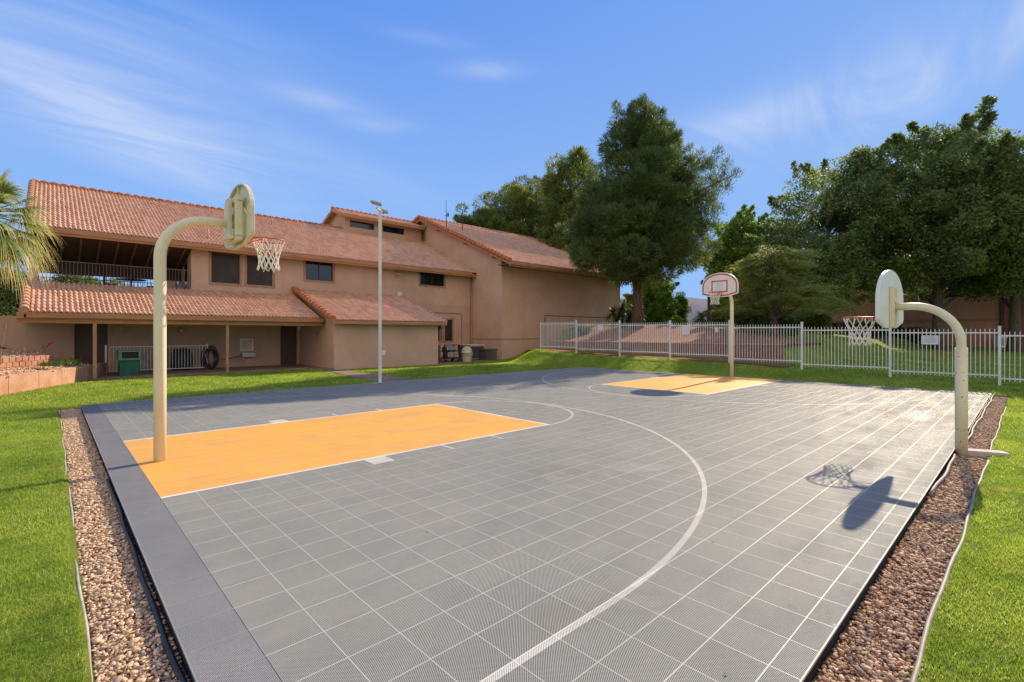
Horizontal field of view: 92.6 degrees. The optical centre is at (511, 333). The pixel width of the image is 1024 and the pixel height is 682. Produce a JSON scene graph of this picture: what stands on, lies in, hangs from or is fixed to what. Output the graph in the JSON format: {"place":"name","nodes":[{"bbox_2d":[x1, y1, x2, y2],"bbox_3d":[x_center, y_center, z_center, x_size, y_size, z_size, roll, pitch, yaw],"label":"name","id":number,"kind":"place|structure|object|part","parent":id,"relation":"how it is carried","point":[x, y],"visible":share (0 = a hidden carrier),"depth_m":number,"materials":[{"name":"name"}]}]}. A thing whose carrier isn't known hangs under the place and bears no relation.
{"place":"outdoors","nodes":[
{"label":"outdoors","id":0,"kind":"place"},
{"bbox_2d":[1,349,39,357],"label":"terrace ground","id":1,"kind":"structure","parent":0,"point":[15,352],"depth_m":17.36,"materials":[{"name":"brown gravel"}]},
{"bbox_2d":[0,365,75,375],"bbox_3d":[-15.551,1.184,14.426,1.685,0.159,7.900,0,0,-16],"label":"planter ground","id":2,"kind":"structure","parent":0,"point":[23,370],"depth_m":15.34,"materials":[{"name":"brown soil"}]},
{"bbox_2d":[0,354,53,368],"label":"brick retaining wall","id":3,"kind":"structure","parent":2,"relation":"on","point":[20,362],"depth_m":15.96,"materials":[{"name":"brown brick"}]},
{"bbox_2d":[0,168,61,302],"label":"palm tree","id":4,"kind":"object","parent":2,"relation":"on","point":[10,244],"visible":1,"depth_m":14.28,"materials":[{"name":"green plant"}]},
{"bbox_2d":[0,348,98,377],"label":"planter gravel","id":5,"kind":"structure","parent":2,"relation":"on","point":[18,370],"depth_m":16.46,"materials":[{"name":"stone"}]},
{"bbox_2d":[0,325,6,364],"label":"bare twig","id":6,"kind":"object","parent":5,"relation":"on","point":[1,346],"visible":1,"depth_m":14.59,"materials":[{"name":"brown wood"}]},
{"bbox_2d":[41,341,53,353],"bbox_3d":[-16.540,0.589,17.399,0.488,0.629,0.116,0,0,6],"label":"red yucca","id":7,"kind":"object","parent":5,"relation":"on","point":[49,344],"visible":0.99,"depth_m":17.39,"materials":[{"name":"plant"}]},
{"bbox_2d":[36,361,63,366],"bbox_3d":[-15.323,1.002,16.198,0.755,0.158,0.802,0,0,22],"label":"grass clump","id":8,"kind":"object","parent":5,"relation":"on","point":[47,363],"visible":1,"depth_m":16.11,"materials":[{"name":"green plant"}]},
{"bbox_2d":[53,359,80,363],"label":"grass clump","id":9,"kind":"object","parent":5,"relation":"on","point":[65,361],"visible":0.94,"depth_m":17.15,"materials":[{"name":"green plant"}]},
{"bbox_2d":[60,409,190,681],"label":"tan gravel","id":10,"kind":"structure","parent":0,"point":[80,448],"depth_m":3.51,"materials":[{"name":"beige gravel"}]},
{"bbox_2d":[105,479,187,681],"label":"irrigation tube","id":11,"kind":"object","parent":10,"relation":"on","point":[175,665],"visible":0.99,"depth_m":3.20,"materials":[{"name":"black plastic"}]},
{"bbox_2d":[140,354,149,371],"bbox_3d":[-16.001,1.272,21.267,0.474,0.795,0.474,0,0,11],"label":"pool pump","id":12,"kind":"object","parent":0,"point":[143,363],"visible":0.56,"depth_m":21.13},
{"bbox_2d":[171,348,192,369],"bbox_3d":[-15.017,1.170,22.264,0.840,1.000,0.840,0,0,-43],"label":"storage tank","id":13,"kind":"object","parent":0,"point":[182,357],"visible":0.93,"depth_m":21.96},
{"bbox_2d":[90,364,334,379],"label":"patio","id":14,"kind":"structure","parent":0,"point":[115,375],"depth_m":21.86,"materials":[{"name":"concrete"}]},
{"bbox_2d":[116,350,141,375],"bbox_3d":[-15.240,1.185,19.476,0.750,1.010,0.750,0,0,-43],"label":"trash bin","id":15,"kind":"object","parent":14,"relation":"on","point":[128,362],"visible":0.98,"depth_m":19.27,"materials":[{"name":"green plastic"}]},
{"bbox_2d":[105,344,207,373],"bbox_3d":[-15.329,1.090,21.282,3.660,1.200,0.060,0,0,-43],"label":"garden fence","id":16,"kind":"object","parent":14,"relation":"on","point":[150,356],"visible":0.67,"depth_m":21.51,"materials":[{"name":"white metal"}]},
{"bbox_2d":[200,346,218,368],"bbox_3d":[-13.872,1.126,22.503,0.758,1.113,0.274,0,0,-43],"label":"coiled hose","id":17,"kind":"object","parent":14,"relation":"on","point":[215,356],"visible":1,"depth_m":22.47,"materials":[{"name":"black plastic"}]},
{"bbox_2d":[324,370,413,381],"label":"path","id":18,"kind":"structure","parent":0,"point":[368,376],"depth_m":19.40,"materials":[{"name":"concrete"}]},
{"bbox_2d":[438,344,460,361],"bbox_3d":[-3.656,1.176,28.545,1.150,1.013,0.660,0,0,-43],"label":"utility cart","id":19,"kind":"object","parent":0,"point":[448,352],"visible":0.96,"depth_m":28.31,"materials":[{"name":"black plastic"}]},
{"bbox_2d":[0,325,1023,681],"bbox_3d":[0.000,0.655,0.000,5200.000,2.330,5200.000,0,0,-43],"label":"lawn","id":20,"kind":"structure","parent":0,"point":[904,347],"depth_m":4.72,"materials":[{"name":"green plant"}]},
{"bbox_2d":[0,267,40,315],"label":"olive tree","id":21,"kind":"object","parent":20,"relation":"on","point":[14,302],"visible":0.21,"depth_m":44.51,"materials":[{"name":"green plant"}]},
{"bbox_2d":[0,362,105,394],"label":"retaining wall","id":22,"kind":"structure","parent":20,"relation":"on","point":[14,383],"depth_m":15.64,"materials":[{"name":"concrete"}]},
{"bbox_2d":[18,274,96,307],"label":"olive tree","id":23,"kind":"object","parent":20,"relation":"on","point":[70,280],"visible":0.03,"depth_m":49.14,"materials":[{"name":"green plant"}]},
{"bbox_2d":[59,410,92,681],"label":"lawn edging","id":24,"kind":"object","parent":20,"relation":"on","point":[81,597],"visible":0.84,"depth_m":3.30,"materials":[{"name":"plastic"}]},
{"bbox_2d":[76,276,128,285],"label":"olive tree","id":25,"kind":"object","parent":20,"relation":"on","point":[97,282],"depth_m":45.69,"materials":[{"name":"green plant"}]},
{"bbox_2d":[0,179,628,379],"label":"clubhouse","id":26,"kind":"structure","parent":20,"relation":"on","point":[505,294],"depth_m":25.15,"materials":[{"name":"paint"}]},
{"bbox_2d":[74,323,107,371],"bbox_3d":[-17.711,0.620,20.602,1.140,2.180,0.040,0,0,-43],"label":"door","id":27,"kind":"structure","parent":26,"relation":"in","point":[83,333],"depth_m":20.53,"materials":[{"name":"paint"}]},
{"bbox_2d":[113,326,123,331],"bbox_3d":[-16.931,-0.170,21.050,0.350,0.280,0.140,0,0,-43],"label":"wall box","id":28,"kind":"object","parent":26,"relation":"attached to","point":[118,328],"visible":1,"depth_m":21.00,"materials":[{"name":"paint"}]},
{"bbox_2d":[116,278,145,286],"bbox_3d":[-18.816,-2.270,24.179,1.240,0.760,1.240,0,0,-43],"label":"patio table","id":29,"kind":"object","parent":26,"relation":"on","point":[131,279],"visible":0.59,"depth_m":24.14,"materials":[{"name":"metal"}]},
{"bbox_2d":[184,260,186,288],"bbox_3d":[-15.955,-2.735,23.991,0.055,1.650,0.980,0,0,-43],"label":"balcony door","id":30,"kind":"structure","parent":26,"relation":"in","point":[185,265],"depth_m":24.03,"materials":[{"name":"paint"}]},
{"bbox_2d":[209,251,241,285],"bbox_3d":[-14.016,-3.175,23.950,1.450,1.690,0.140,0,0,-43],"label":"window","id":31,"kind":"structure","parent":26,"relation":"in","point":[223,266],"depth_m":23.96,"materials":[{"name":"brown glass"}]},
{"bbox_2d":[239,338,255,361],"bbox_3d":[-13.184,0.866,24.412,0.645,1.192,0.411,0,0,-43],"label":"drinking fountain","id":32,"kind":"object","parent":26,"relation":"attached to","point":[246,344],"visible":1,"depth_m":24.46,"materials":[{"name":"white paint"}]},
{"bbox_2d":[244,254,274,287],"bbox_3d":[-12.896,-3.175,25.006,1.430,1.690,0.140,0,0,-43],"label":"window","id":33,"kind":"structure","parent":26,"relation":"in","point":[253,277],"depth_m":24.95,"materials":[{"name":"brown glass"}]},
{"bbox_2d":[280,326,295,364],"bbox_3d":[-11.897,0.650,26.024,0.920,2.120,0.110,0,0,-43],"label":"door","id":34,"kind":"structure","parent":26,"relation":"in","point":[287,333],"depth_m":26.00,"materials":[{"name":"paint"}]},
{"bbox_2d":[304,260,334,283],"bbox_3d":[-10.673,-3.425,27.102,1.740,1.250,0.140,0,0,-43],"label":"window","id":35,"kind":"structure","parent":26,"relation":"in","point":[321,272],"depth_m":27.12,"materials":[{"name":"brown glass"}]},
{"bbox_2d":[350,220,373,229],"bbox_3d":[-10.884,-7.815,35.481,1.870,0.470,0.060,0,0,-43],"label":"window","id":36,"kind":"structure","parent":26,"relation":"in","point":[357,224],"depth_m":35.47,"materials":[{"name":"black glass"}]},
{"bbox_2d":[383,226,403,234],"bbox_3d":[-9.043,-7.815,37.216,1.810,0.470,0.060,0,0,-43],"label":"window","id":37,"kind":"structure","parent":26,"relation":"in","point":[385,228],"depth_m":37.25,"materials":[{"name":"black glass"}]},
{"bbox_2d":[419,272,445,287],"bbox_3d":[-5.261,-3.530,32.207,2.120,1.040,0.140,0,0,-43],"label":"window","id":38,"kind":"structure","parent":26,"relation":"in","point":[426,279],"depth_m":32.28,"materials":[{"name":"brown glass"}]},
{"bbox_2d":[438,326,442,342],"bbox_3d":[-4.945,-0.190,32.521,0.790,1.660,0.140,0,0,-43],"label":"window","id":39,"kind":"structure","parent":26,"relation":"in","point":[439,327],"depth_m":32.68,"materials":[{"name":"brown metal"}]},
{"bbox_2d":[445,200,448,226],"bbox_3d":[-4.964,-9.036,37.242,0.320,2.150,0.100,0,0,-43],"label":"roof antenna","id":40,"kind":"object","parent":26,"relation":"on","point":[447,215],"visible":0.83,"depth_m":37.19,"materials":[{"name":"metal"}]},
{"bbox_2d":[443,318,453,342],"bbox_3d":[-4.312,-0.190,33.118,0.850,1.660,0.140,0,0,-43],"label":"window","id":41,"kind":"structure","parent":26,"relation":"in","point":[448,331],"depth_m":33.19,"materials":[{"name":"brown glass"}]},
{"bbox_2d":[371,200,388,382],"bbox_3d":[-4.564,-1.340,16.913,0.398,6.260,1.017,0,0,3],"label":"light pole","id":42,"kind":"object","parent":20,"relation":"on","point":[381,352],"visible":0.98,"depth_m":16.90,"materials":[{"name":"metal"}]},
{"bbox_2d":[454,202,473,225],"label":"pine tree","id":43,"kind":"object","parent":20,"relation":"on","point":[458,219],"visible":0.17,"depth_m":49.61,"materials":[{"name":"green plant"}]},
{"bbox_2d":[438,358,502,363],"bbox_3d":[-3.667,1.775,30.561,5.200,0.200,4.300,0,0,-43],"label":"equipment pad","id":44,"kind":"object","parent":20,"relation":"on","point":[455,361],"visible":0.21,"depth_m":29.93,"materials":[{"name":"concrete"}]},
{"bbox_2d":[458,345,462,361],"bbox_3d":[-3.008,1.177,28.912,0.395,0.987,0.287,0,0,-43],"label":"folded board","id":45,"kind":"object","parent":44,"relation":"on","point":[461,360],"visible":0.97,"depth_m":28.81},
{"bbox_2d":[461,346,472,361],"bbox_3d":[-2.687,1.235,29.012,0.675,0.910,0.675,0,0,9],"label":"trash can","id":46,"kind":"object","parent":44,"relation":"on","point":[466,352],"visible":0.99,"depth_m":28.75,"materials":[{"name":"beige plastic"}]},
{"bbox_2d":[460,344,483,359],"bbox_3d":[-2.528,1.175,30.811,1.160,0.910,1.160,0,0,-43],"label":"air conditioner","id":47,"kind":"object","parent":44,"relation":"on","point":[475,348],"visible":0.53,"depth_m":30.37,"materials":[{"name":"metal"}]},
{"bbox_2d":[478,348,497,359],"bbox_3d":[-1.499,1.345,30.682,1.120,0.730,0.900,0,0,-43],"label":"utility cabinet","id":48,"kind":"object","parent":44,"relation":"on","point":[488,354],"visible":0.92,"depth_m":30.35,"materials":[{"name":"brown metal"}]},
{"bbox_3d":[-1.090,1.360,30.511,0.380,0.620,0.010,0,0,-43],"label":"door","id":49,"kind":"part","parent":48,"relation":"part of","materials":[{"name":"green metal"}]},
{"bbox_2d":[452,174,560,238],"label":"pine tree","id":50,"kind":"object","parent":20,"relation":"on","point":[522,205],"visible":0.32,"depth_m":49.77,"materials":[{"name":"green plant"}]},
{"bbox_2d":[80,367,990,681],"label":"court","id":51,"kind":"object","parent":20,"relation":"on","point":[584,525],"visible":1,"depth_m":4.44,"materials":[{"name":"tile"}]},
{"bbox_2d":[153,183,285,461],"bbox_3d":[-4.087,-0.180,7.024,1.294,3.940,1.228,0,0,0],"label":"basketball hoop","id":52,"kind":"object","parent":51,"relation":"on","point":[237,222],"visible":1,"depth_m":6.51,"materials":[{"name":"beige paint"}]},
{"bbox_2d":[702,273,738,376],"bbox_3d":[7.884,-0.230,18.369,1.316,4.040,1.389,0,0,4],"label":"basketball hoop","id":53,"kind":"object","parent":51,"relation":"on","point":[717,285],"visible":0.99,"depth_m":18.31,"materials":[{"name":"beige paint"}]},
{"bbox_2d":[532,144,600,249],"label":"pine tree","id":54,"kind":"object","parent":20,"relation":"on","point":[561,203],"visible":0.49,"depth_m":45.57,"materials":[{"name":"green plant"}]},
{"bbox_2d":[572,326,589,337],"bbox_3d":[4.906,0.163,33.479,1.548,1.374,1.238,0,0,-43],"label":"shrub","id":55,"kind":"object","parent":20,"relation":"on","point":[581,331],"visible":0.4,"depth_m":33.20,"materials":[{"name":"green plant"}]},
{"bbox_2d":[620,276,684,325],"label":"leafy tree","id":56,"kind":"object","parent":20,"relation":"on","point":[664,304],"visible":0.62,"depth_m":41.69,"materials":[{"name":"green plant"}]},
{"bbox_2d":[549,341,785,362],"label":"block wall","id":57,"kind":"structure","parent":20,"relation":"on","point":[639,346],"depth_m":24.80,"materials":[{"name":"concrete"}]},
{"bbox_2d":[673,291,691,324],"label":"leafy tree","id":58,"kind":"object","parent":20,"relation":"on","point":[683,300],"visible":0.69,"depth_m":44.67,"materials":[{"name":"green plant"}]},
{"bbox_2d":[690,311,706,324],"bbox_3d":[15.430,-0.903,40.038,2.597,2.112,2.555,0,0,-43],"label":"fan palm","id":59,"kind":"object","parent":20,"relation":"on","point":[700,315],"visible":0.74,"depth_m":39.80,"materials":[{"name":"green plant"}]},
{"bbox_2d":[706,297,713,326],"bbox_3d":[14.552,-1.710,36.000,0.400,3.600,0.400,0,0,-43],"label":"wooden post","id":60,"kind":"object","parent":20,"relation":"on","point":[709,310],"visible":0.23,"depth_m":35.90,"materials":[{"name":"brown wood"}]},
{"bbox_2d":[704,297,740,326],"bbox_3d":[16.076,-1.406,37.074,3.254,2.795,2.842,0,0,-43],"label":"shrub","id":61,"kind":"object","parent":20,"relation":"on","point":[725,318],"visible":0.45,"depth_m":36.62,"materials":[{"name":"green plant"}]},
{"bbox_2d":[699,203,770,326],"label":"leafy tree","id":62,"kind":"object","parent":20,"relation":"on","point":[737,245],"visible":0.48,"depth_m":44.88,"materials":[{"name":"green plant"}]},
{"bbox_2d":[734,302,769,334],"bbox_3d":[14.242,-0.797,29.121,2.139,2.312,2.066,0,0,-43],"label":"shrub","id":63,"kind":"object","parent":20,"relation":"on","point":[760,320],"visible":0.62,"depth_m":28.73,"materials":[{"name":"green plant"}]},
{"bbox_2d":[540,320,1023,385],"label":"picket fence","id":64,"kind":"object","parent":20,"relation":"on","point":[821,364],"visible":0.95,"depth_m":19.96,"materials":[{"name":"white metal"}]},
{"bbox_2d":[598,324,602,330],"bbox_3d":[4.744,-0.300,26.261,0.006,0.330,0.300,0,0,-43],"label":"fence sign","id":65,"kind":"object","parent":64,"relation":"attached to","point":[600,327],"visible":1,"depth_m":26.25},
{"bbox_2d":[682,326,689,334],"bbox_3d":[8.072,-0.140,22.732,0.006,0.420,0.400,0,0,-43],"label":"fence sign","id":66,"kind":"object","parent":64,"relation":"attached to","point":[685,330],"visible":1,"depth_m":22.72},
{"bbox_2d":[921,335,937,344],"bbox_3d":[14.019,0.230,16.424,0.008,0.300,0.440,0,0,-43],"label":"fence sign","id":67,"kind":"object","parent":64,"relation":"attached to","point":[928,339],"visible":1,"depth_m":16.43,"materials":[{"name":"white metal"}]},
{"bbox_2d":[763,309,800,336],"bbox_3d":[16.553,-0.469,29.965,2.170,2.046,1.918,0,0,6],"label":"shrub","id":68,"kind":"object","parent":20,"relation":"on","point":[783,323],"visible":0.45,"depth_m":29.67,"materials":[{"name":"green plant"}]},
{"bbox_2d":[704,244,867,336],"bbox_3d":[15.099,-2.251,27.381,8.268,5.560,8.265,0,0,14],"label":"cedar tree","id":69,"kind":"object","parent":20,"relation":"on","point":[819,299],"visible":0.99,"depth_m":26.61,"materials":[{"name":"green plant"}]},
{"bbox_2d":[795,313,833,333],"bbox_3d":[23.325,-1.080,37.992,2.788,3.023,3.190,0,0,33],"label":"shrub","id":70,"kind":"object","parent":20,"relation":"on","point":[817,323],"visible":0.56,"depth_m":37.18,"materials":[{"name":"green plant"}]},
{"bbox_2d":[744,141,929,334],"bbox_3d":[24.279,-6.972,37.844,12.973,14.781,11.659,0,0,-43],"label":"mulberry tree","id":71,"kind":"object","parent":20,"relation":"on","point":[785,232],"visible":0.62,"depth_m":35.21,"materials":[{"name":"green plant"}]},
{"bbox_2d":[843,318,893,337],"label":"shrub","id":72,"kind":"object","parent":20,"relation":"on","point":[876,326],"visible":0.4,"depth_m":40.37,"materials":[{"name":"green plant"}]},
{"bbox_2d":[892,326,931,343],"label":"shrub","id":73,"kind":"object","parent":20,"relation":"on","point":[912,337],"visible":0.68,"depth_m":44.39,"materials":[{"name":"green plant"}]},
{"bbox_2d":[813,249,1023,347],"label":"apartment block","id":74,"kind":"structure","parent":20,"relation":"on","point":[983,316],"depth_m":42.59,"materials":[{"name":"paint"}]},
{"bbox_2d":[832,322,849,331],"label":"window","id":75,"kind":"structure","parent":74,"relation":"in","point":[835,325],"depth_m":49.56,"materials":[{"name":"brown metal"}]},
{"bbox_2d":[887,324,901,336],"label":"window","id":76,"kind":"structure","parent":74,"relation":"in","point":[900,326],"depth_m":46.22,"materials":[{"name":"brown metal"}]},
{"bbox_2d":[822,94,1023,349],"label":"mulberry tree","id":77,"kind":"object","parent":20,"relation":"on","point":[940,159],"visible":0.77,"depth_m":33.18,"materials":[{"name":"green plant"}]},
{"bbox_2d":[909,460,989,681],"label":"lawn edging","id":78,"kind":"object","parent":20,"relation":"on","point":[916,670],"visible":0.91,"depth_m":3.27,"materials":[{"name":"white plastic"}]},
{"bbox_2d":[905,153,1023,351],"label":"mulberry tree","id":79,"kind":"object","parent":20,"relation":"on","point":[1015,321],"visible":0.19,"depth_m":35.21,"materials":[{"name":"green plant"}]},
{"bbox_2d":[990,407,1006,449],"bbox_3d":[9.249,1.742,9.287,6.500,0.036,0.051,0,0,-43],"label":"lawn edging","id":80,"kind":"object","parent":20,"relation":"on","point":[991,445],"visible":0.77,"depth_m":8.54,"materials":[{"name":"white plastic"}]},
{"bbox_2d":[995,336,1007,347],"bbox_3d":[39.968,0.717,39.781,0.960,0.950,0.439,0,0,0],"label":"air conditioner","id":81,"kind":"object","parent":20,"relation":"on","point":[1002,341],"visible":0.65,"depth_m":39.60,"materials":[{"name":"white paint"}]},
{"bbox_2d":[0,0,1023,298],"label":"sky","id":82,"kind":"structure","parent":0,"point":[409,107],"materials":[{"name":"blue"}]},
{"bbox_2d":[526,348,796,366],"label":"grass","id":83,"kind":"structure","parent":0,"point":[712,359],"depth_m":24.03,"materials":[{"name":"green plant"}]},
{"bbox_2d":[620,297,727,326],"bbox_3d":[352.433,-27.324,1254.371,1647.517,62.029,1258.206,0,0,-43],"label":"hill","id":84,"kind":"structure","parent":0,"point":[696,304],"depth_m":722.06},
{"bbox_2d":[537,325,822,348],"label":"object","id":85,"kind":"structure","parent":0,"point":[639,335],"depth_m":28.46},
{"bbox_2d":[605,284,643,329],"bbox_3d":[7.554,-1.685,33.211,3.393,3.700,1.964,0,0,1],"label":"yucca","id":86,"kind":"object","parent":85,"relation":"on","point":[619,314],"visible":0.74,"depth_m":33.02,"materials":[{"name":"green plant"}]},
{"bbox_2d":[555,93,743,329],"bbox_3d":[8.726,-7.741,32.268,11.480,15.548,8.628,0,0,-12],"label":"pine tree","id":87,"kind":"object","parent":85,"relation":"on","point":[639,222],"visible":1,"depth_m":30.22,"materials":[{"name":"green plant"}]},
{"bbox_2d":[811,396,1007,681],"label":"brown gravel","id":88,"kind":"structure","parent":0,"point":[985,428],"depth_m":3.47,"materials":[{"name":"brown gravel"}]},
{"bbox_2d":[842,270,967,456],"bbox_3d":[6.027,0.410,7.641,1.222,2.800,1.156,0,0,8],"label":"basketball hoop","id":89,"kind":"object","parent":88,"relation":"on","point":[891,306],"visible":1,"depth_m":7.28,"materials":[{"name":"beige paint"}]},
{"bbox_2d":[928,454,955,494],"bbox_3d":[5.427,1.735,6.125,2.501,0.046,0.063,0,0,-43],"label":"garden hose","id":90,"kind":"object","parent":88,"relation":"on","point":[937,483],"visible":1,"depth_m":5.88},
{"bbox_2d":[968,393,992,433],"bbox_3d":[10.149,1.710,10.591,9.500,0.032,0.037,0,0,-43],"label":"drip tube","id":91,"kind":"object","parent":88,"relation":"on","point":[979,414],"visible":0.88,"depth_m":10.18,"materials":[{"name":"white plastic"}]},
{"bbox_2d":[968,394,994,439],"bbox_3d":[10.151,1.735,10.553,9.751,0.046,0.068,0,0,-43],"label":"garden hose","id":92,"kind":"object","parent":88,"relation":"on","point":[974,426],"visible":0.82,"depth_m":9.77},
{"bbox_2d":[968,448,1009,456],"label":"concrete block","id":93,"kind":"structure","parent":88,"relation":"on","point":[979,452],"depth_m":6.98,"materials":[{"name":"beige concrete"}]}
]}

